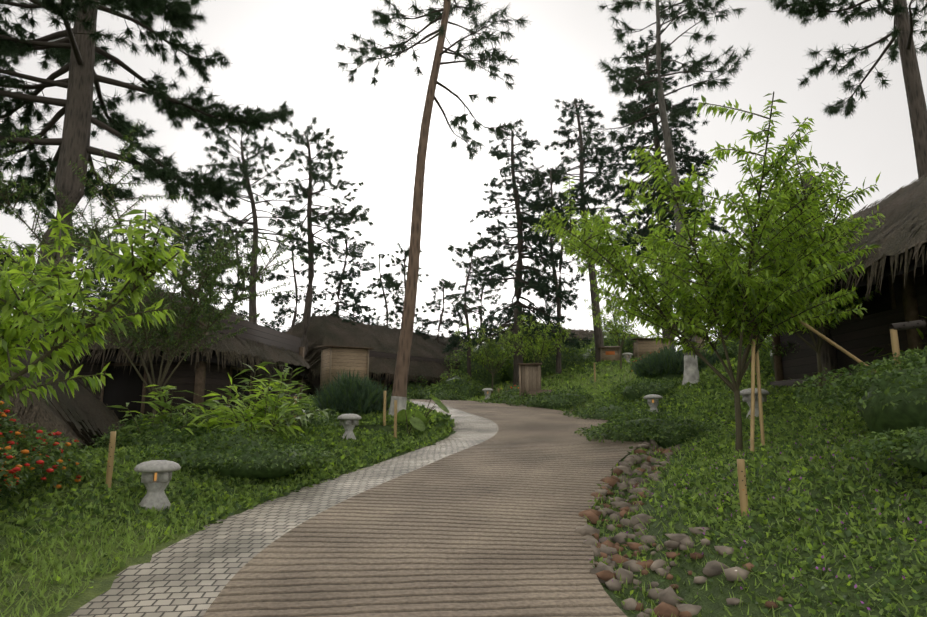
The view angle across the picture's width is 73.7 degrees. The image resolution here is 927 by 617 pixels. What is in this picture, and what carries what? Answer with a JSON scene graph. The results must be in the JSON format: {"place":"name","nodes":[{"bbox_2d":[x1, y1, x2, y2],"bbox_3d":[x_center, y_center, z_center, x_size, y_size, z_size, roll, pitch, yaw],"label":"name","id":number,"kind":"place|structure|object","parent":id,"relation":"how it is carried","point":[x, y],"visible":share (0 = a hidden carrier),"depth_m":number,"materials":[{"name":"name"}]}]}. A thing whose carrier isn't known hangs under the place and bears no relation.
{"place":"outdoors","nodes":[
{"label":"outdoors","id":0,"kind":"place"},
{"bbox_2d":[68,399,641,616],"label":"pathway","id":1,"kind":"structure","parent":0,"point":[475,514],"depth_m":5.70,"materials":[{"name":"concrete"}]},
{"bbox_2d":[0,351,926,616],"bbox_3d":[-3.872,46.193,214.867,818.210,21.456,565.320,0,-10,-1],"label":"terrain","id":2,"kind":"structure","parent":0,"point":[685,593],"depth_m":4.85,"materials":[{"name":"green plant"}]},
{"bbox_2d":[0,398,100,501],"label":"lantana","id":3,"kind":"object","parent":2,"relation":"on","point":[11,453],"visible":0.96,"depth_m":6.53,"materials":[{"name":"plant"}]},
{"bbox_2d":[0,204,102,320],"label":"pine tree","id":4,"kind":"object","parent":2,"relation":"on","point":[44,218],"visible":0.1,"depth_m":22.00,"materials":[{"name":"green plant"}]},
{"bbox_2d":[0,344,125,457],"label":"thatched hut","id":5,"kind":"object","parent":2,"relation":"on","point":[84,415],"depth_m":9.69,"materials":[{"name":"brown wood"}]},
{"bbox_2d":[71,443,118,451],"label":"shrub","id":6,"kind":"object","parent":2,"relation":"on","point":[88,449],"depth_m":8.99,"materials":[{"name":"green plant"}]},
{"bbox_2d":[0,209,191,406],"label":"peach tree","id":7,"kind":"object","parent":2,"relation":"on","point":[23,322],"visible":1,"depth_m":4.28,"materials":[{"name":"green plant"}]},
{"bbox_2d":[79,241,137,308],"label":"pine tree","id":8,"kind":"object","parent":2,"relation":"on","point":[98,289],"depth_m":29.09,"materials":[{"name":"green plant"}]},
{"bbox_2d":[106,431,115,487],"bbox_3d":[-4.005,1.736,7.013,0.062,0.670,0.067,0,-10,-1],"label":"wooden stake","id":9,"kind":"object","parent":2,"relation":"on","point":[110,462],"visible":1,"depth_m":7.00,"materials":[{"name":"brown wood"}]},
{"bbox_2d":[72,223,162,311],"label":"pine tree","id":10,"kind":"object","parent":2,"relation":"on","point":[104,294],"visible":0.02,"depth_m":31.73,"materials":[{"name":"green plant"}]},
{"bbox_2d":[0,0,295,353],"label":"pine tree","id":11,"kind":"object","parent":2,"relation":"on","point":[79,50],"visible":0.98,"depth_m":15.92,"materials":[{"name":"green plant"}]},
{"bbox_2d":[0,118,304,423],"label":"broadleaf tree","id":12,"kind":"object","parent":2,"relation":"on","point":[214,268],"visible":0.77,"depth_m":11.00,"materials":[{"name":"green plant"}]},
{"bbox_2d":[134,460,180,510],"bbox_3d":[-3.370,1.933,6.781,0.472,0.525,0.472,0,-10,-1],"label":"lantern","id":13,"kind":"object","parent":2,"relation":"on","point":[156,477],"visible":0.94,"depth_m":6.68,"materials":[{"name":"stone"}]},
{"bbox_2d":[105,406,219,436],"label":"shrub","id":14,"kind":"object","parent":2,"relation":"on","point":[179,414],"visible":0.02,"depth_m":11.97,"materials":[{"name":"green plant"}]},
{"bbox_2d":[106,384,219,439],"bbox_3d":[-4.652,1.716,9.736,1.679,1.031,1.395,0,-10,-1],"label":"ginger","id":15,"kind":"object","parent":2,"relation":"on","point":[162,403],"visible":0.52,"depth_m":9.55,"materials":[{"name":"green plant"}]},
{"bbox_2d":[96,198,236,309],"bbox_3d":[-7.998,0.571,16.678,3.001,6.994,3.875,-8,-13,39],"label":"young pine tree","id":16,"kind":"object","parent":2,"relation":"on","point":[199,242],"visible":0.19,"depth_m":17.08,"materials":[{"name":"green plant"}]},
{"bbox_2d":[90,412,249,447],"bbox_3d":[-4.698,2.059,9.827,2.122,0.848,2.196,9,-14,-43],"label":"shrub","id":17,"kind":"object","parent":2,"relation":"on","point":[154,437],"visible":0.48,"depth_m":9.37,"materials":[{"name":"green plant"}]},
{"bbox_2d":[46,290,313,421],"bbox_3d":[-7.530,1.765,17.233,5.170,4.058,6.856,-1,-10,7],"label":"hut","id":18,"kind":"object","parent":2,"relation":"on","point":[201,372],"visible":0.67,"depth_m":14.53,"materials":[{"name":"plant"}]},
{"bbox_2d":[189,234,246,309],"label":"pine tree","id":19,"kind":"object","parent":2,"relation":"on","point":[221,303],"visible":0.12,"depth_m":34.70,"materials":[{"name":"green plant"}]},
{"bbox_2d":[179,220,277,330],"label":"pine tree","id":20,"kind":"object","parent":2,"relation":"on","point":[244,239],"visible":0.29,"depth_m":30.32,"materials":[{"name":"green plant"}]},
{"bbox_2d":[172,362,285,430],"bbox_3d":[-3.990,1.539,10.649,1.776,1.323,2.153,8,-13,-38],"label":"ginger","id":21,"kind":"object","parent":2,"relation":"on","point":[249,398],"visible":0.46,"depth_m":10.59,"materials":[{"name":"green plant"}]},
{"bbox_2d":[134,423,337,479],"bbox_3d":[-3.233,2.086,8.848,2.866,0.910,2.061,0,-10,-1],"label":"shrub","id":22,"kind":"object","parent":2,"relation":"on","point":[243,456],"visible":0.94,"depth_m":8.34,"materials":[{"name":"green plant"}]},
{"bbox_2d":[156,123,345,322],"bbox_3d":[-8.819,-1.862,25.994,5.704,12.301,5.673,-4,-11,22],"label":"pine tree","id":23,"kind":"object","parent":2,"relation":"on","point":[244,171],"visible":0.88,"depth_m":26.41,"materials":[{"name":"green plant"}]},
{"bbox_2d":[197,363,326,443],"bbox_3d":[-3.098,1.553,9.842,1.988,1.373,1.849,0,-10,-1],"label":"ginger","id":24,"kind":"object","parent":2,"relation":"on","point":[269,417],"visible":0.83,"depth_m":9.53,"materials":[{"name":"green plant"}]},
{"bbox_2d":[187,395,342,428],"bbox_3d":[-3.803,2.200,12.125,3.238,1.068,2.444,0,-10,-1],"label":"shrub","id":25,"kind":"object","parent":2,"relation":"on","point":[321,421],"visible":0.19,"depth_m":11.94,"materials":[{"name":"green plant"}]},
{"bbox_2d":[264,236,319,332],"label":"pine tree","id":26,"kind":"object","parent":2,"relation":"on","point":[275,300],"visible":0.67,"depth_m":33.83,"materials":[{"name":"green plant"}]},
{"bbox_2d":[251,365,335,430],"bbox_3d":[-3.179,1.599,11.115,1.667,1.239,1.879,0,-10,-1],"label":"ginger","id":27,"kind":"object","parent":2,"relation":"on","point":[322,412],"visible":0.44,"depth_m":11.29,"materials":[{"name":"green plant"}]},
{"bbox_2d":[303,380,316,396],"bbox_3d":[-10.084,3.753,27.002,11.247,4.876,6.769,9,-13,-40],"label":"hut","id":28,"kind":"object","parent":2,"relation":"on","point":[311,389],"depth_m":26.09,"materials":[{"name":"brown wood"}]},
{"bbox_2d":[262,113,376,396],"bbox_3d":[-6.602,-2.115,27.654,5.232,13.067,7.218,4,-11,-23],"label":"pine tree","id":29,"kind":"object","parent":2,"relation":"on","point":[352,215],"visible":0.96,"depth_m":27.19,"materials":[{"name":"green plant"}]},
{"bbox_2d":[312,232,376,325],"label":"fir tree","id":30,"kind":"object","parent":2,"relation":"on","point":[339,279],"visible":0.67,"depth_m":31.36,"materials":[{"name":"green plant"}]},
{"bbox_2d":[317,345,373,389],"bbox_3d":[-4.524,2.571,23.467,1.750,2.371,1.500,6,-11,-29],"label":"prop box on stilts","id":31,"kind":"object","parent":2,"relation":"on","point":[347,358],"visible":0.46,"depth_m":23.11,"materials":[{"name":"brown wood"}]},
{"bbox_2d":[337,414,360,439],"bbox_3d":[-2.115,2.196,11.424,0.449,0.500,0.449,0,-10,-1],"label":"lantern","id":32,"kind":"object","parent":2,"relation":"on","point":[348,422],"visible":0.94,"depth_m":11.33,"materials":[{"name":"stone"}]},
{"bbox_2d":[309,367,391,415],"bbox_3d":[-2.613,2.107,14.512,2.026,1.545,1.755,0,-10,-1],"label":"bush","id":33,"kind":"object","parent":2,"relation":"on","point":[344,394],"visible":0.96,"depth_m":14.13,"materials":[{"name":"green plant"}]},
{"bbox_2d":[285,312,478,396],"bbox_3d":[-1.652,3.980,35.262,8.493,5.298,21.982,-7,-12,36],"label":"hut","id":34,"kind":"object","parent":2,"relation":"on","point":[427,358],"visible":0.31,"depth_m":28.35,"materials":[{"name":"brown wood"}]},
{"bbox_2d":[383,391,385,425],"bbox_3d":[-1.666,2.127,13.058,0.062,0.770,0.067,0,-10,-1],"label":"wooden stake","id":35,"kind":"object","parent":2,"relation":"on","point":[384,410],"visible":0.96,"depth_m":13.04,"materials":[{"name":"brown wood"}]},
{"bbox_2d":[353,253,419,331],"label":"pine tree","id":36,"kind":"object","parent":2,"relation":"on","point":[374,285],"visible":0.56,"depth_m":36.10,"materials":[{"name":"green plant"}]},
{"bbox_2d":[394,400,396,437],"bbox_3d":[-1.333,2.216,12.109,0.062,0.830,0.067,0,-10,-1],"label":"wooden stake","id":37,"kind":"object","parent":2,"relation":"on","point":[395,418],"visible":0.92,"depth_m":12.10,"materials":[{"name":"brown wood"}]},
{"bbox_2d":[377,243,430,329],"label":"pine tree","id":38,"kind":"object","parent":2,"relation":"on","point":[389,283],"visible":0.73,"depth_m":33.69,"materials":[{"name":"green plant"}]},
{"bbox_2d":[389,376,430,396],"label":"bush","id":39,"kind":"object","parent":2,"relation":"on","point":[411,386],"visible":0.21,"depth_m":27.74,"materials":[{"name":"green plant"}]},
{"bbox_2d":[397,409,426,433],"bbox_3d":[-1.001,2.373,12.828,0.545,0.563,0.996,6,-11,-29],"label":"taro","id":40,"kind":"object","parent":2,"relation":"on","point":[418,420],"visible":0.88,"depth_m":12.90,"materials":[{"name":"green plant"}]},
{"bbox_2d":[333,0,532,415],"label":"leaning pine tree","id":41,"kind":"object","parent":2,"relation":"on","point":[399,392],"visible":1,"depth_m":15.61,"materials":[{"name":"green plant"}]},
{"bbox_2d":[424,395,448,417],"bbox_3d":[-0.520,2.144,13.137,0.508,0.620,0.678,10,-14,-44],"label":"taro","id":42,"kind":"object","parent":2,"relation":"on","point":[439,403],"visible":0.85,"depth_m":13.07,"materials":[{"name":"green plant"}]},
{"bbox_2d":[407,386,469,400],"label":"shrub","id":43,"kind":"object","parent":2,"relation":"on","point":[425,394],"visible":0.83,"depth_m":23.31,"materials":[{"name":"green plant"}]},
{"bbox_2d":[413,279,468,356],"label":"fir tree","id":44,"kind":"object","parent":2,"relation":"on","point":[446,321],"visible":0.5,"depth_m":34.34,"materials":[{"name":"green plant"}]},
{"bbox_2d":[425,367,495,397],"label":"bush","id":45,"kind":"object","parent":2,"relation":"on","point":[461,385],"visible":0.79,"depth_m":26.32,"materials":[{"name":"green plant"}]},
{"bbox_2d":[0,350,926,616],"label":"ground cover plants","id":46,"kind":"object","parent":2,"relation":"on","point":[717,403],"visible":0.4,"depth_m":6.60,"materials":[{"name":"green plant"}]},
{"bbox_2d":[435,235,502,379],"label":"pine tree","id":47,"kind":"object","parent":2,"relation":"on","point":[458,252],"visible":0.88,"depth_m":30.29,"materials":[{"name":"green plant"}]},
{"bbox_2d":[444,326,513,386],"bbox_3d":[1.538,3.226,31.981,5.501,5.082,4.461,0,-10,-1],"label":"bush","id":48,"kind":"object","parent":2,"relation":"on","point":[479,372],"visible":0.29,"depth_m":30.69,"materials":[{"name":"green plant"}]},
{"bbox_2d":[446,249,513,343],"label":"pine tree","id":49,"kind":"object","parent":2,"relation":"on","point":[480,310],"visible":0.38,"depth_m":37.72,"materials":[{"name":"green plant"}]},
{"bbox_2d":[482,388,492,400],"bbox_3d":[0.923,3.289,23.568,0.450,0.500,0.450,0,-10,-1],"label":"lantern","id":50,"kind":"object","parent":2,"relation":"on","point":[487,392],"visible":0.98,"depth_m":23.47,"materials":[{"name":"stone"}]},
{"bbox_2d":[453,321,544,392],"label":"peach tree","id":51,"kind":"object","parent":2,"relation":"on","point":[485,357],"visible":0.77,"depth_m":26.03,"materials":[{"name":"green plant"}]},
{"bbox_2d":[478,390,528,403],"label":"ground cover","id":52,"kind":"object","parent":2,"relation":"on","point":[502,398],"visible":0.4,"depth_m":19.85,"materials":[{"name":"green plant"}]},
{"bbox_2d":[494,384,518,397],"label":"plant","id":53,"kind":"object","parent":2,"relation":"on","point":[515,389],"depth_m":21.46,"materials":[{"name":"green plant"}]},
{"bbox_2d":[441,123,591,387],"bbox_3d":[2.979,-2.607,28.224,6.287,12.488,6.586,-10,-14,44],"label":"fir tree","id":54,"kind":"object","parent":2,"relation":"on","point":[542,289],"visible":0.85,"depth_m":27.93,"materials":[{"name":"green plant"}]},
{"bbox_2d":[518,363,541,396],"bbox_3d":[2.181,2.472,20.172,0.740,1.400,0.720,-2,-10,11],"label":"wooden box","id":55,"kind":"object","parent":2,"relation":"on","point":[529,376],"visible":0.77,"depth_m":19.96,"materials":[{"name":"brown wood"}]},
{"bbox_2d":[494,313,570,362],"bbox_3d":[2.937,1.777,24.965,3.073,3.116,2.605,7,-12,-35],"label":"bush","id":56,"kind":"object","parent":2,"relation":"on","point":[538,349],"visible":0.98,"depth_m":24.66,"materials":[{"name":"green plant"}]},
{"bbox_2d":[529,390,552,396],"bbox_3d":[2.432,2.813,19.278,0.750,0.590,0.720,-2,-10,9],"label":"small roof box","id":57,"kind":"object","parent":2,"relation":"on","point":[534,391],"visible":0.06,"depth_m":19.41,"materials":[{"name":"wood"}]},
{"bbox_2d":[491,326,594,381],"bbox_3d":[3.977,2.748,29.500,4.625,4.377,4.556,6,-12,-30],"label":"bush","id":58,"kind":"object","parent":2,"relation":"on","point":[570,357],"visible":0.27,"depth_m":28.40,"materials":[{"name":"green plant"}]},
{"bbox_2d":[513,157,584,375],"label":"pine tree","id":59,"kind":"object","parent":2,"relation":"on","point":[552,199],"visible":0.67,"depth_m":27.99,"materials":[{"name":"green plant"}]},
{"bbox_2d":[504,385,604,410],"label":"ground cover","id":60,"kind":"object","parent":2,"relation":"on","point":[564,399],"visible":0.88,"depth_m":17.98,"materials":[{"name":"green plant"}]},
{"bbox_2d":[514,188,595,322],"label":"pine tree","id":61,"kind":"object","parent":2,"relation":"on","point":[560,251],"visible":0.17,"depth_m":34.06,"materials":[{"name":"green plant"}]},
{"bbox_2d":[498,326,643,348],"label":"thatched roof","id":62,"kind":"structure","parent":2,"relation":"on","point":[580,333],"depth_m":41.66,"materials":[{"name":"plant"}]},
{"bbox_2d":[529,98,633,362],"bbox_3d":[5.408,-3.963,28.637,4.874,13.405,5.614,0,-10,-1],"label":"pine tree","id":63,"kind":"object","parent":2,"relation":"on","point":[582,156],"visible":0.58,"depth_m":28.71,"materials":[{"name":"green plant"}]},
{"bbox_2d":[594,363,595,381],"bbox_3d":[4.845,2.374,22.805,0.062,0.750,0.067,0,-10,-1],"label":"wooden stake","id":64,"kind":"object","parent":2,"relation":"on","point":[594,373],"visible":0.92,"depth_m":22.78,"materials":[{"name":"beige wood"}]},
{"bbox_2d":[559,398,651,420],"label":"ground cover","id":65,"kind":"object","parent":2,"relation":"on","point":[599,411],"visible":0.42,"depth_m":15.04,"materials":[{"name":"green plant"}]},
{"bbox_2d":[598,346,622,360],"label":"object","id":66,"kind":"structure","parent":2,"relation":"on","point":[611,353],"depth_m":27.38,"materials":[{"name":"brown wood"}]},
{"bbox_2d":[584,297,638,368],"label":"peach tree","id":67,"kind":"object","parent":2,"relation":"on","point":[614,329],"visible":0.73,"depth_m":24.35,"materials":[{"name":"green plant"}]},
{"bbox_2d":[579,316,650,362],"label":"bush","id":68,"kind":"object","parent":2,"relation":"on","point":[627,346],"visible":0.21,"depth_m":30.89,"materials":[{"name":"green plant"}]},
{"bbox_2d":[622,353,632,361],"bbox_3d":[6.784,2.076,25.544,0.450,0.500,0.450,0,-10,-1],"label":"lantern","id":69,"kind":"object","parent":2,"relation":"on","point":[627,356],"visible":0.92,"depth_m":25.44,"materials":[{"name":"stone"}]},
{"bbox_2d":[628,350,659,377],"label":"plant","id":70,"kind":"object","parent":2,"relation":"on","point":[630,367],"depth_m":20.92,"materials":[{"name":"green plant"}]},
{"bbox_2d":[610,376,681,399],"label":"ground cover","id":71,"kind":"object","parent":2,"relation":"on","point":[636,390],"visible":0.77,"depth_m":16.55,"materials":[{"name":"green plant"}]},
{"bbox_2d":[574,406,724,448],"bbox_3d":[3.671,2.274,11.428,3.171,0.973,2.503,0,-10,-1],"label":"ground cover","id":72,"kind":"object","parent":2,"relation":"on","point":[661,430],"visible":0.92,"depth_m":10.88,"materials":[{"name":"green plant"}]},
{"bbox_2d":[629,338,671,358],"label":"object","id":73,"kind":"structure","parent":2,"relation":"on","point":[642,346],"depth_m":28.38,"materials":[{"name":"brown wood"}]},
{"bbox_2d":[643,394,662,413],"bbox_3d":[4.577,2.321,14.902,0.450,0.500,0.450,0,-10,-1],"label":"lantern","id":74,"kind":"object","parent":2,"relation":"on","point":[653,401],"visible":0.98,"depth_m":14.81,"materials":[{"name":"stone"}]},
{"bbox_2d":[579,28,733,349],"bbox_3d":[9.431,-5.724,31.213,7.614,17.355,7.210,-4,-11,23],"label":"fir tree","id":75,"kind":"object","parent":2,"relation":"on","point":[656,137],"visible":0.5,"depth_m":30.94,"materials":[{"name":"green plant"}]},
{"bbox_2d":[581,0,757,387],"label":"pine tree","id":76,"kind":"object","parent":2,"relation":"on","point":[691,373],"visible":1,"depth_m":18.33,"materials":[{"name":"green plant"}]},
{"bbox_2d":[631,343,721,381],"bbox_3d":[6.344,1.677,18.432,2.776,1.427,2.334,0,-10,-1],"label":"rosemary","id":77,"kind":"object","parent":2,"relation":"on","point":[666,361],"depth_m":17.86,"materials":[{"name":"green plant"}]},
{"bbox_2d":[570,410,783,616],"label":"rocks","id":78,"kind":"object","parent":2,"relation":"on","point":[668,601],"visible":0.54,"depth_m":5.41,"materials":[{"name":"grey stone"}]},
{"bbox_2d":[668,175,730,280],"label":"pine tree","id":79,"kind":"object","parent":2,"relation":"on","point":[700,218],"visible":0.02,"depth_m":34.98,"materials":[{"name":"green plant"}]},
{"bbox_2d":[695,332,705,355],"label":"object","id":80,"kind":"structure","parent":2,"relation":"on","point":[698,340],"depth_m":24.13,"materials":[{"name":"brown wood"}]},
{"bbox_2d":[532,92,883,453],"bbox_3d":[3.496,-0.016,8.412,4.712,4.051,5.056,0,-10,-1],"label":"peach tree","id":81,"kind":"object","parent":2,"relation":"on","point":[776,296],"visible":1,"depth_m":7.72,"materials":[{"name":"green plant"}]},
{"bbox_2d":[705,332,739,351],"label":"bush","id":82,"kind":"object","parent":2,"relation":"on","point":[715,337],"visible":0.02,"depth_m":27.18,"materials":[{"name":"green plant"}]},
{"bbox_2d":[697,337,771,361],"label":"shrub","id":83,"kind":"object","parent":2,"relation":"on","point":[732,349],"visible":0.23,"depth_m":17.93,"materials":[{"name":"green plant"}]},
{"bbox_2d":[737,459,747,515],"bbox_3d":[2.470,1.594,5.464,0.066,0.510,0.071,0,-10,-1],"label":"wooden stake","id":84,"kind":"object","parent":2,"relation":"on","point":[741,473],"visible":0.88,"depth_m":5.45,"materials":[{"name":"beige wood"}]},
{"bbox_2d":[750,311,755,451],"bbox_3d":[3.625,0.831,7.737,0.048,2.193,0.984,-7,-12,35],"label":"prop stake","id":85,"kind":"object","parent":2,"relation":"on","point":[752,426],"visible":0.52,"depth_m":7.58,"materials":[{"name":"brown wood"}]},
{"bbox_2d":[740,388,768,419],"bbox_3d":[5.314,1.742,11.274,0.512,0.575,0.512,0,-10,-1],"label":"lantern","id":86,"kind":"object","parent":2,"relation":"on","point":[746,394],"visible":0.44,"depth_m":11.17,"materials":[{"name":"stone"}]},
{"bbox_2d":[755,330,764,445],"bbox_3d":[3.824,0.848,8.018,0.048,2.119,0.395,-6,-11,29],"label":"prop stake","id":87,"kind":"object","parent":2,"relation":"on","point":[760,406],"visible":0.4,"depth_m":7.91,"materials":[{"name":"brown wood"}]},
{"bbox_2d":[742,340,799,370],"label":"shrub","id":88,"kind":"object","parent":2,"relation":"on","point":[770,349],"visible":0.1,"depth_m":14.05,"materials":[{"name":"green plant"}]},
{"bbox_2d":[697,220,883,398],"bbox_3d":[6.234,0.014,11.048,3.574,3.390,2.587,8,-13,-37],"label":"peach tree","id":89,"kind":"object","parent":2,"relation":"on","point":[820,340],"visible":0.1,"depth_m":10.59,"materials":[{"name":"green plant"}]},
{"bbox_2d":[793,171,837,388],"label":"tree","id":90,"kind":"object","parent":2,"relation":"on","point":[828,352],"visible":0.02,"depth_m":11.70,"materials":[{"name":"brown plant"}]},
{"bbox_2d":[730,174,926,387],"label":"hut","id":91,"kind":"object","parent":2,"relation":"on","point":[895,268],"visible":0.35,"depth_m":10.41,"materials":[{"name":"brown wood"}]},
{"bbox_2d":[786,313,875,373],"bbox_3d":[5.012,0.613,7.986,1.692,1.493,0.048,-4,-11,20],"label":"prop stake","id":92,"kind":"object","parent":2,"relation":"on","point":[834,344],"visible":0.35,"depth_m":8.07,"materials":[{"name":"brown wood"}]},
{"bbox_2d":[767,0,926,179],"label":"pine tree","id":93,"kind":"object","parent":2,"relation":"on","point":[903,31],"visible":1,"depth_m":16.48,"materials":[{"name":"green plant"}]},
{"bbox_2d":[788,346,926,434],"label":"shrub","id":94,"kind":"object","parent":2,"relation":"on","point":[894,397],"visible":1,"depth_m":6.21,"materials":[{"name":"green plant"}]},
{"bbox_2d":[839,421,926,472],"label":"ground cover","id":95,"kind":"object","parent":2,"relation":"on","point":[914,454],"visible":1,"depth_m":5.10,"materials":[{"name":"green plant"}]},
{"bbox_2d":[879,316,926,357],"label":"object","id":96,"kind":"object","parent":2,"relation":"on","point":[920,333],"visible":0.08,"depth_m":9.66,"materials":[{"name":"green plant"}]},
{"bbox_2d":[885,346,926,370],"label":"plant","id":97,"kind":"object","parent":2,"relation":"on","point":[908,356],"depth_m":7.55,"materials":[{"name":"green plant"}]},
{"bbox_2d":[889,320,925,369],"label":"fence","id":98,"kind":"object","parent":2,"relation":"on","point":[894,328],"visible":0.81,"depth_m":7.15,"materials":[{"name":"brown wood"}]},
{"bbox_2d":[0,0,926,351],"label":"sky","id":99,"kind":"structure","parent":0,"point":[278,50],"materials":[{"name":"white"}]},
{"bbox_2d":[590,411,926,616],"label":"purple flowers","id":100,"kind":"object","parent":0,"point":[855,586],"visible":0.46,"depth_m":5.38,"materials":[{"name":"plant"}]}
]}

